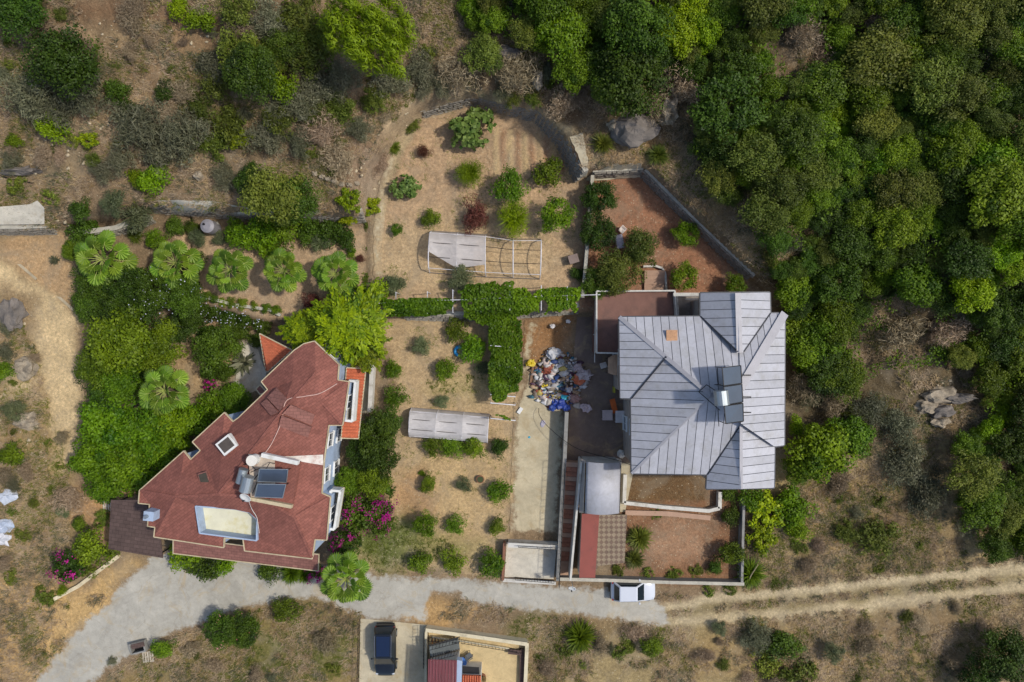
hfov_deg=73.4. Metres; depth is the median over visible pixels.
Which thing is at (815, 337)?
tree
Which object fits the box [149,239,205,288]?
fan palm
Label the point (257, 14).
bush
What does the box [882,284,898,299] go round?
tree
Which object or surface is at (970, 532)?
bush
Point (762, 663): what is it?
shrub
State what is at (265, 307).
hedge bush
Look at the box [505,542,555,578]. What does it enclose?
entrance slab
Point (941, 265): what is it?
tree
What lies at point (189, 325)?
tree
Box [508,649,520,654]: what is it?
garden bench
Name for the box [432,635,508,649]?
planter wall
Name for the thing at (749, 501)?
shrub
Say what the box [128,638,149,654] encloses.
well box
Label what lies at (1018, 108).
tree
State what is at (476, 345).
shrub
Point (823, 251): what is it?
tree
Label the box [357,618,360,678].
metal fence
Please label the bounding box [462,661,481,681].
tiled roof annex
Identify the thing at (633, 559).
shrub
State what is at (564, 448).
boundary wall
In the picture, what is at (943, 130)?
tree
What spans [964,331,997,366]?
tree
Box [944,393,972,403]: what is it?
boulder
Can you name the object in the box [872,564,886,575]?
shrub
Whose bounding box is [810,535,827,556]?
bush
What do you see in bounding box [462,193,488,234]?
red-leaved shrub
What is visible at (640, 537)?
shrub
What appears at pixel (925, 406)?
boulder
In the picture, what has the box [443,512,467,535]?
fruit tree
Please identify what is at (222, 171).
shrub
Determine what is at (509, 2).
bush
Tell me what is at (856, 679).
bush
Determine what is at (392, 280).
olive tree
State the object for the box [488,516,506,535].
fruit tree
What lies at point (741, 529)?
boundary wall
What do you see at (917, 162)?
tree
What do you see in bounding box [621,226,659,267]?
tree
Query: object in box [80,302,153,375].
tree
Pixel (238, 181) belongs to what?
tree
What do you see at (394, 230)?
fruit tree
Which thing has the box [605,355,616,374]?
swing seat
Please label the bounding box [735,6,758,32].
bush
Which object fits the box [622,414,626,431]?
window
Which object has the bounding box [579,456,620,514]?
curved shelter
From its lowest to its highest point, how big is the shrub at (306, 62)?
4.051 m
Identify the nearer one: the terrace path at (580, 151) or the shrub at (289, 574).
the terrace path at (580, 151)
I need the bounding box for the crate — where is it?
[614,234,624,248]
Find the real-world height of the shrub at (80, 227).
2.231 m
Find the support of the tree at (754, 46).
on the ground at (52, 330)
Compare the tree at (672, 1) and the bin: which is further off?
the bin
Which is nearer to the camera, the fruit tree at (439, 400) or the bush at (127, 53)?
the bush at (127, 53)
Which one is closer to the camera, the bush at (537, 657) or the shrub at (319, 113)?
the shrub at (319, 113)
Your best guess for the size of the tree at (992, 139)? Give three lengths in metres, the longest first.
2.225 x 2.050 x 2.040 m
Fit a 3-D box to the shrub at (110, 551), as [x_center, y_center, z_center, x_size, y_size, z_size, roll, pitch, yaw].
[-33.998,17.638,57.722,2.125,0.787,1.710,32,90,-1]
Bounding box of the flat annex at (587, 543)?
[577,512,598,577]
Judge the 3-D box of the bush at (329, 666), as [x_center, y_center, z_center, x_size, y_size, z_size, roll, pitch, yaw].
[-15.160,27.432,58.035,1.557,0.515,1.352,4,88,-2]
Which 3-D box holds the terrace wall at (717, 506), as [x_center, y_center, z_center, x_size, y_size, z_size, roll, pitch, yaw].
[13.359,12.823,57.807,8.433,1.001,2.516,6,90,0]
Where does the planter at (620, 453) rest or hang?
on the paved yard at (592, 432)
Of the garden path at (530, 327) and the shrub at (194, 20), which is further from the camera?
the garden path at (530, 327)
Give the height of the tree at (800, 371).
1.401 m
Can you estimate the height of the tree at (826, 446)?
4.831 m
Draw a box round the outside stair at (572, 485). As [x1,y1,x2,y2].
[560,456,581,580]
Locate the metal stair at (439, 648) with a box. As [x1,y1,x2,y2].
[428,636,459,659]
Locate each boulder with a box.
[0,165,42,175]
[0,298,29,330]
[12,411,39,430]
[13,356,39,381]
[193,171,203,180]
[499,44,521,58]
[531,70,542,91]
[606,119,616,130]
[610,113,660,148]
[657,96,678,125]
[913,399,937,413]
[920,386,956,404]
[929,417,950,427]
[930,404,955,418]
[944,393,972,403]
[959,393,978,400]
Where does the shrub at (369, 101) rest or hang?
on the ground at (52, 330)
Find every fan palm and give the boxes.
[73,229,139,285]
[138,364,190,415]
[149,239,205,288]
[205,248,254,293]
[263,247,307,292]
[310,250,360,297]
[319,551,373,602]
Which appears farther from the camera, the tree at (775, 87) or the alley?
the alley
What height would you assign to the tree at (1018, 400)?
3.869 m
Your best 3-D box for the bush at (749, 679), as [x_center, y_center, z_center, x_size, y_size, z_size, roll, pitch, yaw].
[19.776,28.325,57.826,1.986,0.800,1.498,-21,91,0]
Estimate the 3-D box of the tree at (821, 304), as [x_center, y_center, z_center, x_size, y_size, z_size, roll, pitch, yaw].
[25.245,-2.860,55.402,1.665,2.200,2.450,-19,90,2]
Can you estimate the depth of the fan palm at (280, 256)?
53.89 m
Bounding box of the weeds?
[364,100,582,582]
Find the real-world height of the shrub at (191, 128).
4.135 m
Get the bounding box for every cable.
[266,384,335,451]
[538,410,629,464]
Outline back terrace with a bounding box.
[592,290,698,361]
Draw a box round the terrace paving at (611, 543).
[596,514,626,569]
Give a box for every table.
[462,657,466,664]
[602,410,612,419]
[615,411,623,422]
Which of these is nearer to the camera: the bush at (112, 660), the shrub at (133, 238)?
the shrub at (133, 238)
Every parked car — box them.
[371,623,397,675]
[610,579,654,604]
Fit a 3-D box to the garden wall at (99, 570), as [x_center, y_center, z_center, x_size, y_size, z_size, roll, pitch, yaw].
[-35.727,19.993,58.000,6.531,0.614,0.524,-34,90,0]
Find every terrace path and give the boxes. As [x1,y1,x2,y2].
[0,201,43,224]
[570,133,641,180]
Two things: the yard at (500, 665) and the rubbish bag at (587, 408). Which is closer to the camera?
the rubbish bag at (587, 408)
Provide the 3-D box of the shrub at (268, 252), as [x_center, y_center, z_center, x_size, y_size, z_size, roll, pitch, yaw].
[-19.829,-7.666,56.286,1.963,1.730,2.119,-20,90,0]
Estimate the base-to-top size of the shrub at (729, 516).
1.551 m
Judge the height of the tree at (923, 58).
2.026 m
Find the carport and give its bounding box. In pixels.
[108,496,168,557]
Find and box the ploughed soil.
[482,126,551,178]
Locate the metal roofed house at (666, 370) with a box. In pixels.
[612,291,787,489]
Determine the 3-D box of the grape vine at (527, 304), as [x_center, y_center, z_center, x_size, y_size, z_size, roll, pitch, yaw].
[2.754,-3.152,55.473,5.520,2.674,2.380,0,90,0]
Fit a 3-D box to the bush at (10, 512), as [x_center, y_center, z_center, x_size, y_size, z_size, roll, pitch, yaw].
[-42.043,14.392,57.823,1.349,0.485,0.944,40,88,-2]
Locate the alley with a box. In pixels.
[362,373,370,412]
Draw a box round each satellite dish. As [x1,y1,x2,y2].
[240,493,250,501]
[568,581,575,591]
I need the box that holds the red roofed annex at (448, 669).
[428,649,461,681]
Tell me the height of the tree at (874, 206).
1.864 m
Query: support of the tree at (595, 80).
on the ground at (52, 330)
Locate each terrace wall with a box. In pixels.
[622,473,721,512]
[625,510,710,519]
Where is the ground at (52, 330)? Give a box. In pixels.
[0,0,1023,681]
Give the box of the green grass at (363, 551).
[3,65,919,681]
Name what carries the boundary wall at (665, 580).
on the ground at (52, 330)
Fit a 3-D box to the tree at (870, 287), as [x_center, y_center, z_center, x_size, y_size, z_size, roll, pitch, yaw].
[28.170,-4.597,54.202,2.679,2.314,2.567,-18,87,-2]
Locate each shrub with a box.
[0,68,64,128]
[0,148,25,175]
[0,340,17,361]
[0,361,15,383]
[0,400,27,422]
[0,441,24,465]
[4,132,25,147]
[4,567,21,585]
[6,175,30,197]
[13,527,32,543]
[27,91,80,132]
[32,585,56,607]
[33,102,75,144]
[39,188,60,205]
[44,438,52,446]
[46,65,111,116]
[47,484,56,497]
[49,255,60,264]
[54,462,65,471]
[55,504,69,518]
[56,585,68,595]
[64,219,99,243]
[67,196,90,223]
[71,514,89,532]
[71,525,113,568]
[74,131,99,148]
[76,233,101,259]
[81,561,99,580]
[86,157,116,187]
[93,508,109,527]
[99,539,120,560]
[100,143,138,179]
[101,77,132,106]
[105,94,178,162]
[118,99,140,117]
[123,169,143,191]
[127,229,143,245]
[135,129,184,180]
[136,160,174,196]
[144,227,166,248]
[150,638,179,658]
[154,77,175,101]
[159,101,215,167]
[164,214,187,239]
[166,0,189,21]
[167,543,201,573]
[179,4,215,35]
[183,220,199,234]
[183,557,223,582]
[184,93,214,124]
[185,403,211,436]
[187,42,228,84]
[187,227,206,249]
[188,251,208,271]
[190,70,231,100]
[192,128,230,164]
[195,385,226,422]
[196,323,216,335]
[199,366,218,382]
[206,158,237,192]
[207,0,258,29]
[207,102,246,148]
[211,229,229,244]
[212,23,263,91]
[212,559,236,577]
[215,361,237,386]
[223,216,251,249]
[224,319,252,350]
[229,127,253,149]
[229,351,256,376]
[238,116,287,158]
[240,216,281,254]
[242,0,293,44]
[247,31,287,81]
[247,331,265,347]
[256,565,281,587]
[257,236,279,259]
[260,104,298,138]
[263,71,299,104]
[263,77,319,128]
[265,216,305,251]
[271,596,305,625]
[275,33,333,81]
[279,567,300,587]
[281,121,313,161]
[291,106,345,147]
[294,219,321,249]
[296,22,338,65]
[296,64,344,118]
[296,569,311,585]
[299,96,330,127]
[299,143,319,163]
[300,292,327,312]
[309,232,332,253]
[313,220,347,248]
[315,137,355,185]
[320,57,365,106]
[325,91,359,129]
[332,226,355,253]
[341,113,377,142]
[346,247,355,258]
[354,254,365,261]
[359,84,390,113]
[367,61,414,98]
[372,151,389,178]
[389,141,400,156]
[404,42,441,90]
[405,118,421,133]
[417,470,425,476]
[418,41,436,61]
[421,437,444,458]
[431,72,452,98]
[434,54,488,98]
[441,438,468,460]
[458,331,486,363]
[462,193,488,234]
[463,437,488,458]
[473,360,487,374]
[485,44,543,95]
[544,83,581,122]
[561,618,600,654]
[569,268,582,282]
[588,129,615,156]
[611,564,624,576]
[611,643,631,662]
[625,547,646,569]
[626,524,655,551]
[638,632,665,657]
[639,566,654,577]
[643,83,679,129]
[644,142,671,166]
[663,60,703,104]
[666,565,683,578]
[688,562,703,577]
[702,585,715,597]
[705,559,722,575]
[710,619,726,636]
[711,541,745,564]
[721,504,740,528]
[721,585,736,595]
[722,489,739,505]
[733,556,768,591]
[737,489,765,514]
[737,615,774,660]
[744,522,777,557]
[746,489,784,528]
[748,644,784,679]
[760,630,807,661]
[769,578,781,587]
[771,484,819,530]
[776,652,818,681]
[783,8,827,60]
[783,517,814,544]
[786,370,821,406]
[788,413,805,437]
[792,380,826,411]
[808,32,845,66]
[820,392,848,421]
[821,641,846,664]
[833,517,863,546]
[839,397,872,422]
[844,389,887,431]
[855,518,902,561]
[860,1,887,35]
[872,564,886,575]
[875,312,932,354]
[879,406,922,450]
[880,432,931,492]
[905,467,952,525]
[926,313,972,346]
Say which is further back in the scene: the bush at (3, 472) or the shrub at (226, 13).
the bush at (3, 472)
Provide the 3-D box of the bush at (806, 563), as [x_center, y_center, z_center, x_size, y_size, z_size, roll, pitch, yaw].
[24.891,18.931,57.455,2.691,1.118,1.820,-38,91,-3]
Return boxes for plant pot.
[476,475,483,482]
[481,673,485,681]
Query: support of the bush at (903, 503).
on the ground at (52, 330)
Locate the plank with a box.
[529,367,533,384]
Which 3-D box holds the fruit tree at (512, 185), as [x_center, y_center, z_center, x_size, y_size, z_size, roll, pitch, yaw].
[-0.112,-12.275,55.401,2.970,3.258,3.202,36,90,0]
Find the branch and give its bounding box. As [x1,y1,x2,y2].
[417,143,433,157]
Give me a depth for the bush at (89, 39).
50.52 m
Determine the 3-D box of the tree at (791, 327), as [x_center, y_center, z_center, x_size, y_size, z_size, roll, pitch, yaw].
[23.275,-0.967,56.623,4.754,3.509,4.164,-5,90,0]
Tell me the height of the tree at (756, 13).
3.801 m
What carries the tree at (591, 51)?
on the ground at (52, 330)
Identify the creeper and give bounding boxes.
[334,187,361,213]
[338,216,357,225]
[360,272,368,282]
[365,197,380,216]
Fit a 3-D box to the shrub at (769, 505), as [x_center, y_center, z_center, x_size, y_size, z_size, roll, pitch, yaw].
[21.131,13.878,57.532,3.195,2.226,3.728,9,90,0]
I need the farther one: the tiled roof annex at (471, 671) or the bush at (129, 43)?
the tiled roof annex at (471, 671)
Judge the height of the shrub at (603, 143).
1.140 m
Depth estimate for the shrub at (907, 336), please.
55.59 m
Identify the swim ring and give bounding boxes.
[454,345,463,356]
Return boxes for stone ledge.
[158,200,319,217]
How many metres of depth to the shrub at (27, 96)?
50.69 m
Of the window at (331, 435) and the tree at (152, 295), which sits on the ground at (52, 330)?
the tree at (152, 295)
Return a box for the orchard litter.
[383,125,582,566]
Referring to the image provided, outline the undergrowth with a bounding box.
[466,0,1023,559]
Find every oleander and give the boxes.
[200,609,236,650]
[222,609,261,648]
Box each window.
[324,464,330,483]
[327,430,334,448]
[329,503,336,522]
[332,458,339,476]
[336,427,341,442]
[346,393,352,410]
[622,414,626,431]
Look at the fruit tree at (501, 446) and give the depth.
57.20 m
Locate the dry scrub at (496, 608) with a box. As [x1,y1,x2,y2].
[0,0,1023,681]
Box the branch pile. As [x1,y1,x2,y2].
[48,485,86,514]
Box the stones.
[0,18,968,483]
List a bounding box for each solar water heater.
[235,462,290,497]
[698,365,750,425]
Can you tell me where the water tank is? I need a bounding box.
[200,219,221,234]
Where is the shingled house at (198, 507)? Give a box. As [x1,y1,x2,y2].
[138,333,365,570]
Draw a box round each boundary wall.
[502,540,505,579]
[503,578,555,584]
[508,539,557,549]
[556,411,568,580]
[560,574,743,585]
[580,175,593,297]
[737,497,744,582]
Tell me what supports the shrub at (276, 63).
on the ground at (52, 330)
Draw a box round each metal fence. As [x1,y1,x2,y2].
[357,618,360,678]
[423,629,424,667]
[428,637,520,653]
[518,545,555,549]
[558,464,565,587]
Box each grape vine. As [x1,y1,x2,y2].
[381,297,455,316]
[457,280,517,326]
[487,319,522,389]
[488,378,518,420]
[512,287,580,316]
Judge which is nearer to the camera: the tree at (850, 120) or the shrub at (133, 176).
the tree at (850, 120)
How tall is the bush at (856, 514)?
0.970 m
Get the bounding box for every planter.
[520,648,523,681]
[617,450,624,458]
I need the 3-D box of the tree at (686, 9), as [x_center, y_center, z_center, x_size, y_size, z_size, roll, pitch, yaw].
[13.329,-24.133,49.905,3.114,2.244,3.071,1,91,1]
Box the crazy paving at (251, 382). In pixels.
[235,344,265,392]
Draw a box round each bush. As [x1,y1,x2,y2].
[0,65,10,82]
[0,322,18,339]
[0,466,14,485]
[0,553,13,573]
[2,33,11,47]
[3,59,16,69]
[3,473,22,492]
[5,145,17,157]
[5,506,17,516]
[7,379,17,386]
[10,428,18,434]
[15,461,34,482]
[19,18,39,43]
[26,353,42,363]
[28,498,38,508]
[31,140,54,169]
[48,24,77,51]
[49,6,67,22]
[53,430,71,446]
[54,143,66,166]
[66,134,78,148]
[79,37,94,54]
[84,151,103,167]
[95,99,105,114]
[106,655,116,665]
[108,61,119,72]
[113,5,145,38]
[114,0,150,19]
[121,45,137,64]
[124,40,138,52]
[143,33,154,47]
[146,103,186,128]
[158,79,198,105]
[159,91,177,107]
[166,64,179,73]
[173,36,191,47]
[181,640,205,658]
[186,86,197,94]
[187,2,216,25]
[201,658,226,673]
[203,23,217,37]
[203,291,211,301]
[210,293,218,303]
[218,297,227,307]
[223,17,254,38]
[226,296,236,309]
[235,297,247,310]
[236,105,255,125]
[243,7,263,25]
[249,662,263,681]
[251,300,258,311]
[261,303,271,313]
[265,671,276,681]
[270,305,281,315]
[287,66,303,84]
[311,119,331,142]
[312,628,342,657]
[323,658,341,673]
[325,166,339,176]
[356,67,370,77]
[377,111,393,124]
[415,82,434,101]
[454,43,474,76]
[473,69,488,87]
[492,82,516,101]
[499,0,515,14]
[502,89,521,109]
[524,92,542,108]
[533,650,547,663]
[537,654,559,681]
[541,60,553,84]
[544,60,553,72]
[544,79,555,89]
[554,644,573,660]
[569,85,589,110]
[578,659,586,669]
[594,630,610,658]
[607,642,613,654]
[619,632,632,643]
[620,622,649,642]
[621,640,635,653]
[693,647,715,664]
[714,637,723,645]
[714,655,730,671]
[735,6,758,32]
[737,667,756,681]
[766,673,787,681]
[786,234,807,254]
[790,539,809,554]
[796,552,821,579]
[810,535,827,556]
[826,473,851,498]
[834,493,843,505]
[847,505,864,520]
[851,671,861,681]
[852,616,878,638]
[853,636,879,657]
[861,444,873,456]
[870,493,889,510]
[898,609,914,625]
[899,500,908,509]
[908,611,929,634]
[913,540,923,548]
[931,234,949,250]
[935,268,952,285]
[939,648,968,669]
[951,303,967,320]
[951,596,963,615]
[954,517,981,539]
[971,34,996,72]
[974,617,986,633]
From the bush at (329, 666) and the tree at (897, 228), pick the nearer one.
the tree at (897, 228)
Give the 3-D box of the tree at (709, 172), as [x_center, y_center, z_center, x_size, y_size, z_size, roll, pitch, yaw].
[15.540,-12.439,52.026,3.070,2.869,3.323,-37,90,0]
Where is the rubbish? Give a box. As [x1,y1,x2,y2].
[526,349,590,409]
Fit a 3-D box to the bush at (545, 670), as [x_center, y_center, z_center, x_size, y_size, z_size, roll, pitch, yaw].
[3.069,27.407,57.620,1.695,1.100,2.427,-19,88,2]
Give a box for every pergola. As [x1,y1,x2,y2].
[379,285,599,314]
[490,325,515,420]
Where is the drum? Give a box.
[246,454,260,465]
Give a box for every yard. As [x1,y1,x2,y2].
[429,633,524,681]
[567,317,629,462]
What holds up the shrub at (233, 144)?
on the ground at (52, 330)
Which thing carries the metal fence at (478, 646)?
on the ground at (52, 330)
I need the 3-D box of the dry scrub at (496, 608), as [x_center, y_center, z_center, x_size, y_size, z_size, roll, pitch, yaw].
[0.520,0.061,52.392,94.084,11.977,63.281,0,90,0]
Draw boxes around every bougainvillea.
[45,548,87,584]
[203,377,218,393]
[305,563,324,584]
[326,521,364,554]
[340,490,380,536]
[363,482,399,515]
[367,508,399,540]
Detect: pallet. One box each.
[103,501,110,511]
[142,651,153,662]
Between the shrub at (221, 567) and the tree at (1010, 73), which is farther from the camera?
the shrub at (221, 567)
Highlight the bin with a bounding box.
[568,253,579,264]
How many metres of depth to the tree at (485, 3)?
50.62 m
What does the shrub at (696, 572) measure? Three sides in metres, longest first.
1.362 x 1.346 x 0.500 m
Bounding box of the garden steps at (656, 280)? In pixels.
[643,265,666,289]
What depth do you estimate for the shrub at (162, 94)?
50.96 m
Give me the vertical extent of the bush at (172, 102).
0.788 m
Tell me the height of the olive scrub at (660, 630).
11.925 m
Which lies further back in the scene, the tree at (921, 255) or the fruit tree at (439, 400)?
the fruit tree at (439, 400)
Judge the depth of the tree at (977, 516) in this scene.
55.42 m
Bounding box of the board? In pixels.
[610,398,617,413]
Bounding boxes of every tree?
[0,0,52,43]
[18,21,103,101]
[65,436,117,480]
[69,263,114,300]
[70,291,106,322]
[71,346,120,394]
[76,395,129,458]
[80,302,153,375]
[81,471,123,504]
[83,381,123,415]
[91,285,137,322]
[96,360,145,403]
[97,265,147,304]
[98,187,125,219]
[100,440,157,496]
[112,204,162,237]
[114,395,172,464]
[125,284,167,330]
[132,267,173,310]
[132,361,156,383]
[137,317,188,370]
[142,433,184,472]
[150,397,205,452]
[164,310,201,344]
[166,274,206,318]
[189,321,245,376]
[216,381,253,414]
[219,42,278,104]
[232,160,270,194]
[236,163,306,228]
[261,25,306,69]
[271,176,324,224]
[275,306,319,348]
[276,0,327,43]
[306,282,394,366]
[314,0,419,81]
[334,466,362,496]
[345,439,371,471]
[346,322,393,373]
[352,406,400,456]
[353,277,389,313]
[355,466,393,500]
[358,440,400,480]
[371,403,403,439]
[383,271,408,296]
[383,383,410,409]
[384,358,401,378]
[388,174,421,198]
[389,223,403,236]
[406,550,432,574]
[409,509,438,539]
[411,335,430,355]
[418,470,435,493]
[420,208,441,226]
[433,395,449,408]
[434,356,459,382]
[438,544,468,577]
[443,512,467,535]
[444,316,468,343]
[445,264,475,294]
[448,105,496,150]
[453,158,484,189]
[455,0,479,16]
[456,475,473,491]
[457,30,503,76]
[463,7,487,32]
[473,4,510,34]
[475,0,508,14]
[477,544,505,579]
[485,478,514,505]
[488,163,530,203]
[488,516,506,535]
[491,438,509,460]
[495,199,531,239]
[507,15,537,49]
[511,1,529,14]
[514,0,570,23]
[528,40,551,54]
[531,155,563,187]
[533,3,594,63]
[535,194,578,233]
[550,45,594,95]
[563,0,593,10]
[568,0,604,29]
[575,28,594,51]
[579,208,616,251]
[579,265,608,299]
[580,180,619,215]
[581,38,615,85]
[590,40,673,118]
[590,65,634,115]
[591,0,626,34]
[592,21,602,38]
[593,26,624,47]
[594,245,647,296]
[602,0,676,58]
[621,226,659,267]
[642,39,673,71]
[652,0,680,28]
[654,11,700,60]
[662,0,681,5]
[666,58,685,76]
[669,219,699,246]
[669,259,699,291]
[670,44,680,64]
[671,41,701,65]
[676,0,712,24]
[679,53,709,82]
[687,68,769,145]
[687,136,711,161]
[688,11,725,51]
[689,27,711,61]
[692,109,729,146]
[694,155,737,197]
[700,133,739,174]
[702,57,717,81]
[706,0,740,28]
[707,32,732,67]
[709,48,763,96]
[709,179,745,206]
[719,24,753,55]
[720,0,742,10]
[724,117,744,139]
[724,127,787,184]
[725,272,747,291]
[731,162,755,189]
[733,128,749,146]
[736,187,790,238]
[739,0,796,30]
[741,119,766,140]
[744,34,764,55]
[745,18,782,44]
[745,48,775,75]
[748,172,770,197]
[753,70,788,100]
[753,165,817,209]
[755,226,792,257]
[756,97,775,112]
[758,125,782,143]
[761,100,786,127]
[763,249,779,268]
[768,260,794,280]
[769,0,811,27]
[771,106,826,166]
[773,268,814,311]
[779,305,818,353]
[779,452,814,486]
[782,0,818,12]
[782,96,813,128]
[782,153,808,172]
[783,195,814,233]
[783,422,858,483]
[786,254,807,279]
[786,297,812,320]
[786,326,829,365]
[787,70,815,98]
[789,339,831,375]
[790,58,851,112]
[795,365,806,377]
[799,246,822,274]
[799,308,849,356]
[800,0,824,23]
[800,148,843,192]
[801,233,819,250]
[804,180,839,212]
[805,350,854,397]
[806,96,829,115]
[806,288,821,306]
[807,109,842,156]
[807,210,832,236]
[808,272,825,291]
[809,257,862,306]
[814,236,840,269]
[815,299,860,346]
[816,352,868,403]
[817,293,838,313]
[818,13,834,32]
[819,0,849,20]
[819,201,843,225]
[820,136,861,180]
[823,18,857,53]
[824,38,858,67]
[824,414,877,459]
[825,95,849,126]
[827,222,878,265]
[828,177,852,205]
[831,0,871,32]
[831,211,851,233]
[837,123,852,138]
[838,16,919,94]
[838,100,862,131]
[839,184,869,204]
[840,196,876,232]
[844,131,883,161]
[844,165,872,195]
[845,70,897,116]
[845,297,873,324]
[851,101,902,142]
[851,260,872,279]
[856,221,883,248]
[856,265,889,297]
[858,160,871,170]
[861,170,886,199]
[862,144,893,175]
[863,0,903,16]
[865,202,923,250]
[867,167,928,217]
[867,190,886,212]
[867,240,899,272]
[872,262,898,287]
[876,129,894,145]
[877,0,925,42]
[881,66,899,93]
[881,131,921,173]
[882,103,910,131]
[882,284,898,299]
[886,115,916,142]
[889,195,939,235]
[891,84,912,110]
[891,256,943,307]
[892,67,919,93]
[892,247,919,269]
[896,21,932,66]
[897,153,930,182]
[906,52,965,114]
[906,236,932,264]
[907,166,956,207]
[908,0,937,33]
[908,88,938,115]
[909,107,933,129]
[911,224,929,240]
[912,119,938,147]
[917,46,929,67]
[919,138,944,165]
[919,244,950,273]
[920,0,984,28]
[920,5,986,52]
[922,37,966,73]
[922,212,946,239]
[924,26,943,41]
[924,278,962,316]
[925,130,978,175]
[928,104,971,138]
[930,71,999,126]
[933,160,978,208]
[935,344,949,362]
[936,192,974,224]
[940,217,973,246]
[941,236,999,280]
[943,449,1003,503]
[945,111,985,145]
[945,344,978,369]
[949,269,997,313]
[949,429,985,459]
[953,490,971,507]
[956,42,986,76]
[956,649,999,681]
[957,152,1023,228]
[957,484,1008,529]
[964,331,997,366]
[965,212,990,235]
[965,303,989,328]
[966,136,1023,176]
[968,32,988,48]
[968,360,1009,399]
[968,424,987,443]
[970,103,1016,138]
[972,0,1022,27]
[973,70,1011,110]
[974,223,1001,247]
[975,531,1015,565]
[976,130,1000,150]
[977,13,994,35]
[978,627,1023,681]
[979,267,1002,291]
[979,280,1023,330]
[979,393,997,408]
[979,413,1004,442]
[980,14,1019,52]
[980,322,1001,338]
[981,232,1023,270]
[982,442,1002,468]
[985,52,1023,87]
[985,202,1023,251]
[988,327,1023,366]
[989,420,1023,463]
[990,492,1023,541]
[991,469,1006,481]
[992,24,1023,69]
[992,402,1017,427]
[994,79,1023,120]
[994,383,1017,405]
[994,475,1019,500]
[996,254,1023,285]
[996,361,1017,382]
[999,130,1018,146]
[1002,2,1023,32]
[1005,331,1023,387]
[1005,525,1023,554]
[1007,389,1023,439]
[1008,72,1023,90]
[1008,119,1023,159]
[1008,369,1023,395]
[1009,89,1023,118]
[1011,34,1023,69]
[1011,285,1023,326]
[1011,488,1023,507]
[1012,0,1023,20]
[1012,457,1023,475]
[1013,321,1023,334]
[1013,472,1023,493]
[1014,524,1023,558]
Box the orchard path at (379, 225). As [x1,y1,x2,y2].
[372,106,470,309]
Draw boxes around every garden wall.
[17,264,73,310]
[53,555,120,600]
[209,296,281,316]
[368,365,375,411]
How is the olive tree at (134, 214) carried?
on the ground at (52, 330)
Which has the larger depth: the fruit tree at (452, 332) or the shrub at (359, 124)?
the fruit tree at (452, 332)
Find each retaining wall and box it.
[0,224,57,235]
[82,214,155,236]
[148,204,365,223]
[404,302,578,321]
[421,97,587,181]
[592,168,754,280]
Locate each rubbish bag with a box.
[525,359,535,366]
[541,366,552,373]
[546,347,560,359]
[549,404,556,410]
[552,399,566,409]
[558,359,564,364]
[562,404,570,410]
[569,394,581,403]
[571,374,585,385]
[572,363,581,371]
[576,368,593,380]
[580,404,591,412]
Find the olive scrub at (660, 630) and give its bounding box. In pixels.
[0,0,1023,681]
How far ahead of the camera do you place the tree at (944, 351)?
55.62 m
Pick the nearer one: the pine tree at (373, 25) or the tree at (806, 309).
the pine tree at (373, 25)
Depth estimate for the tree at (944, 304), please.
53.08 m
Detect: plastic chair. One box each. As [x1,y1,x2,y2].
[465,652,472,661]
[600,362,606,368]
[618,225,626,233]
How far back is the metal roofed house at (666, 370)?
50.81 m
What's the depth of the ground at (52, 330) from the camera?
57.88 m
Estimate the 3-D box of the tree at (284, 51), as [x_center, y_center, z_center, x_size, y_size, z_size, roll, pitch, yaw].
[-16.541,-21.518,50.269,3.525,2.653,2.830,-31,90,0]
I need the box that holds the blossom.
[128,279,261,326]
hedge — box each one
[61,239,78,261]
[176,310,202,333]
[196,301,222,325]
[217,310,238,325]
[235,314,252,328]
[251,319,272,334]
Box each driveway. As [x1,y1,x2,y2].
[359,619,427,681]
[509,367,568,534]
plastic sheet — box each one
[0,489,17,504]
[0,519,14,533]
[0,533,11,545]
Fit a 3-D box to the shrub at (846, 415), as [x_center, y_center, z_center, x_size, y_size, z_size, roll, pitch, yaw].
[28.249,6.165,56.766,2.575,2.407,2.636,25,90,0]
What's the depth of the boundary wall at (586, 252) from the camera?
55.29 m
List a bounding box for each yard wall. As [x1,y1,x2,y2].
[424,625,427,681]
[425,625,528,681]
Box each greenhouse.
[408,407,489,442]
[428,231,541,279]
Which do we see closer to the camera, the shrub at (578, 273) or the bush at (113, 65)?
the bush at (113, 65)
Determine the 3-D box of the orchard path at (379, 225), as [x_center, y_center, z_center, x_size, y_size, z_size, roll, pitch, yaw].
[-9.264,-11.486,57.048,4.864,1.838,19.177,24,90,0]
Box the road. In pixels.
[31,545,672,681]
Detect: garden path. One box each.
[513,320,538,409]
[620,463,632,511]
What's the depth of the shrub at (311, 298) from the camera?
55.83 m
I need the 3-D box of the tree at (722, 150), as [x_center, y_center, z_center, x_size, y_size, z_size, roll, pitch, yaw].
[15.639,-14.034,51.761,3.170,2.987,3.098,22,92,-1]
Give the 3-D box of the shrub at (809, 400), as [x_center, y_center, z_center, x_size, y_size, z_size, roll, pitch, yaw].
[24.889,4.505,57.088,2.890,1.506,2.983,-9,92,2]
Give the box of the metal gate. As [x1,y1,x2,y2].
[516,577,553,583]
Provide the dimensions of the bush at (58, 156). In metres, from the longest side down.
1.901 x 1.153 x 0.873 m
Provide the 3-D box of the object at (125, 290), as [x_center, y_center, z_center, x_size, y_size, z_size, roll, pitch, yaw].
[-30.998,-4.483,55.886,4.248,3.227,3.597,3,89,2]
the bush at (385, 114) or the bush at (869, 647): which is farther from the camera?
the bush at (869, 647)

